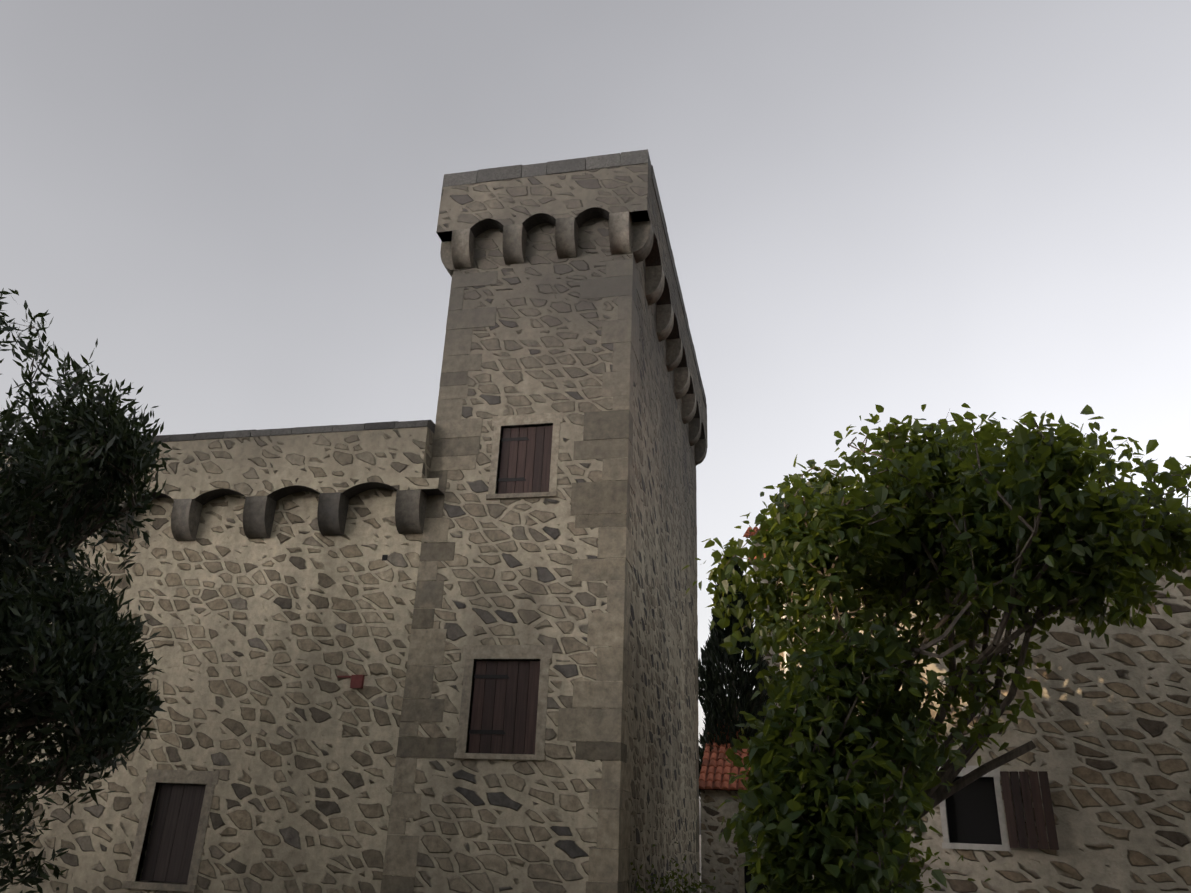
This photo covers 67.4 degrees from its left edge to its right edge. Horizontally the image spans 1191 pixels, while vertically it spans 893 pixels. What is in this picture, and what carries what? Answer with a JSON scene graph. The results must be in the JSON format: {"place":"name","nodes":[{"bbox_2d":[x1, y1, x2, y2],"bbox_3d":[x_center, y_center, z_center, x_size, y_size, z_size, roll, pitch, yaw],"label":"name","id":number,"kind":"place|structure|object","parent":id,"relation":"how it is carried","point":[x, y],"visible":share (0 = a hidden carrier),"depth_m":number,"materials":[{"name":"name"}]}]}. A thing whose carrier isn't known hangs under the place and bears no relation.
{"place":"outdoors","nodes":[
{"label":"outdoors","id":0,"kind":"place"},
{"bbox_2d":[0,0,1190,834],"label":"sky","id":1,"kind":"structure","parent":0,"point":[899,206],"materials":[{"name":"grey"}]},
{"bbox_2d":[699,835,700,892],"bbox_3d":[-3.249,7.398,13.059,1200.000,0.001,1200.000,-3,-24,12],"label":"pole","id":2,"kind":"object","parent":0,"point":[700,856],"depth_m":80.11,"materials":[{"name":"grey metal"}]},
{"bbox_2d":[0,287,171,892],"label":"tree","id":3,"kind":"object","parent":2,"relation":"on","point":[118,657],"depth_m":10.22,"materials":[{"name":"green plant"}]},
{"bbox_2d":[0,488,422,892],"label":"curtain wall","id":4,"kind":"structure","parent":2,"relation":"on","point":[277,723],"depth_m":14.99,"materials":[{"name":"beige stone"}]},
{"bbox_2d":[122,769,219,891],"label":"window frame","id":5,"kind":"object","parent":4,"relation":"in","point":[209,779],"visible":0.83,"depth_m":14.46,"materials":[{"name":"grey stone"}]},
{"bbox_2d":[140,783,205,882],"bbox_3d":[-6.824,6.267,14.519,0.910,1.460,0.045,-3,-24,12],"label":"window shutter","id":6,"kind":"object","parent":5,"relation":"in","point":[171,842],"visible":0.92,"depth_m":14.50,"materials":[{"name":"brown wood"}]},
{"bbox_2d":[36,489,426,542],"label":"corbels","id":7,"kind":"object","parent":4,"relation":"attached to","point":[259,512],"visible":0.71,"depth_m":16.07,"materials":[{"name":"grey stone"}]},
{"bbox_2d":[0,427,443,505],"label":"parapet wall","id":8,"kind":"structure","parent":7,"relation":"on","point":[349,464],"depth_m":16.31,"materials":[{"name":"beige stone"}]},
{"bbox_2d":[8,420,434,449],"bbox_3d":[-10.694,0.180,18.276,15.985,0.210,1.235,-3,-24,12],"label":"parapet coping","id":9,"kind":"object","parent":8,"relation":"on","point":[430,424],"visible":0.21,"depth_m":16.59,"materials":[{"name":"grey stone"}]},
{"bbox_2d":[337,675,364,687],"bbox_3d":[-4.056,3.880,14.744,0.470,0.210,0.070,-3,-24,12],"label":"wall junction box","id":10,"kind":"object","parent":4,"relation":"attached to","point":[357,681],"visible":0.96,"depth_m":14.69,"materials":[{"name":"red metal"}]},
{"bbox_2d":[382,218,697,892],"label":"tower shaft","id":11,"kind":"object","parent":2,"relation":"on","point":[499,825],"visible":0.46,"depth_m":15.50,"materials":[{"name":"beige stone"}]},
{"bbox_2d":[382,354,468,559],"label":"putlog holes","id":12,"kind":"object","parent":11,"relation":"attached to","point":[384,557],"visible":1,"depth_m":15.54,"materials":[{"name":"black"}]},
{"bbox_2d":[454,412,562,760],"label":"window frames","id":13,"kind":"structure","parent":11,"relation":"attached to","point":[541,653],"depth_m":14.41,"materials":[{"name":"grey stone"}]},
{"bbox_2d":[468,425,552,753],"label":"window shutters","id":14,"kind":"object","parent":13,"relation":"in","point":[496,706],"visible":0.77,"depth_m":14.28,"materials":[{"name":"brown wood"}]},
{"bbox_2d":[469,437,528,733],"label":"shutter hinges","id":15,"kind":"object","parent":14,"relation":"attached to","point":[497,676],"visible":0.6,"depth_m":14.37,"materials":[{"name":"black metal"}]},
{"bbox_2d":[380,258,699,892],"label":"corner quoins","id":16,"kind":"object","parent":11,"relation":"attached to","point":[587,716],"visible":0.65,"depth_m":14.82,"materials":[{"name":"grey stone"}]},
{"bbox_2d":[440,211,706,465],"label":"corbels","id":17,"kind":"object","parent":11,"relation":"attached to","point":[457,251],"visible":0.52,"depth_m":17.55,"materials":[{"name":"grey stone"}]},
{"bbox_2d":[436,163,707,447],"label":"tower parapet","id":18,"kind":"structure","parent":17,"relation":"on","point":[581,197],"depth_m":17.65,"materials":[{"name":"beige stone"}]},
{"bbox_2d":[442,149,706,411],"bbox_3d":[0.173,-3.290,22.993,4.278,0.332,11.577,-3,-24,12],"label":"tower coping","id":19,"kind":"object","parent":18,"relation":"on","point":[559,166],"visible":0.17,"depth_m":17.91,"materials":[{"name":"grey stone"}]},
{"bbox_2d":[630,842,725,892],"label":"shrub","id":20,"kind":"object","parent":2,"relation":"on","point":[678,890],"visible":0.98,"depth_m":13.62,"materials":[{"name":"green plant"}]},
{"bbox_2d":[698,549,771,801],"bbox_3d":[4.125,7.942,26.759,2.715,10.288,2.729,-3,-24,12],"label":"cypress","id":21,"kind":"object","parent":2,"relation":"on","point":[719,695],"depth_m":26.42,"materials":[{"name":"green plant"}]},
{"bbox_2d":[751,842,989,892],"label":"shrub","id":22,"kind":"object","parent":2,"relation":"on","point":[930,868],"visible":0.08,"depth_m":9.61,"materials":[{"name":"green plant"}]},
{"bbox_2d":[701,790,769,892],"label":"house walls","id":23,"kind":"structure","parent":0,"point":[718,859],"depth_m":22.80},
{"bbox_2d":[699,720,779,790],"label":"house roof","id":24,"kind":"structure","parent":23,"relation":"on","point":[717,767],"depth_m":24.09,"materials":[{"name":"tile"}]},
{"bbox_2d":[737,857,762,892],"bbox_3d":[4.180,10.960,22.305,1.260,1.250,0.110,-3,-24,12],"label":"house door frame","id":25,"kind":"object","parent":23,"relation":"in","point":[741,860],"visible":0.31,"depth_m":22.46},
{"bbox_2d":[752,542,780,707],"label":"tall house walls","id":26,"kind":"structure","parent":0,"point":[768,656],"depth_m":28.14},
{"bbox_2d":[743,527,766,537],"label":"roof tiles","id":27,"kind":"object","parent":26,"relation":"on","point":[747,534],"depth_m":30.78,"materials":[{"name":"tile"}]},
{"bbox_2d":[780,582,789,678],"bbox_3d":[2.707,4.352,12.319,0.120,5.460,0.125,-8,-25,23],"label":"downpipe","id":28,"kind":"object","parent":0,"point":[785,669],"depth_m":12.85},
{"bbox_2d":[682,403,1190,892],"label":"tree","id":29,"kind":"object","parent":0,"point":[934,461],"depth_m":8.22,"materials":[{"name":"green plant"}]},
{"bbox_2d":[777,551,1190,892],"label":"house walls","id":30,"kind":"structure","parent":0,"point":[1106,731],"depth_m":11.02,"materials":[{"name":"beige stone"}]},
{"bbox_2d":[938,765,1010,850],"bbox_3d":[4.776,4.583,11.350,0.790,0.990,0.150,-8,-25,23],"label":"window frame","id":31,"kind":"object","parent":30,"relation":"in","point":[995,775],"visible":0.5,"depth_m":11.22,"materials":[{"name":"grey stone"}]},
{"bbox_2d":[1000,771,1058,849],"bbox_3d":[5.322,4.461,10.975,0.557,0.880,0.040,-14,-28,33],"label":"window shutter","id":32,"kind":"object","parent":30,"relation":"attached to","point":[1049,819],"visible":0.96,"depth_m":10.96,"materials":[{"name":"brown wood"}]}
]}

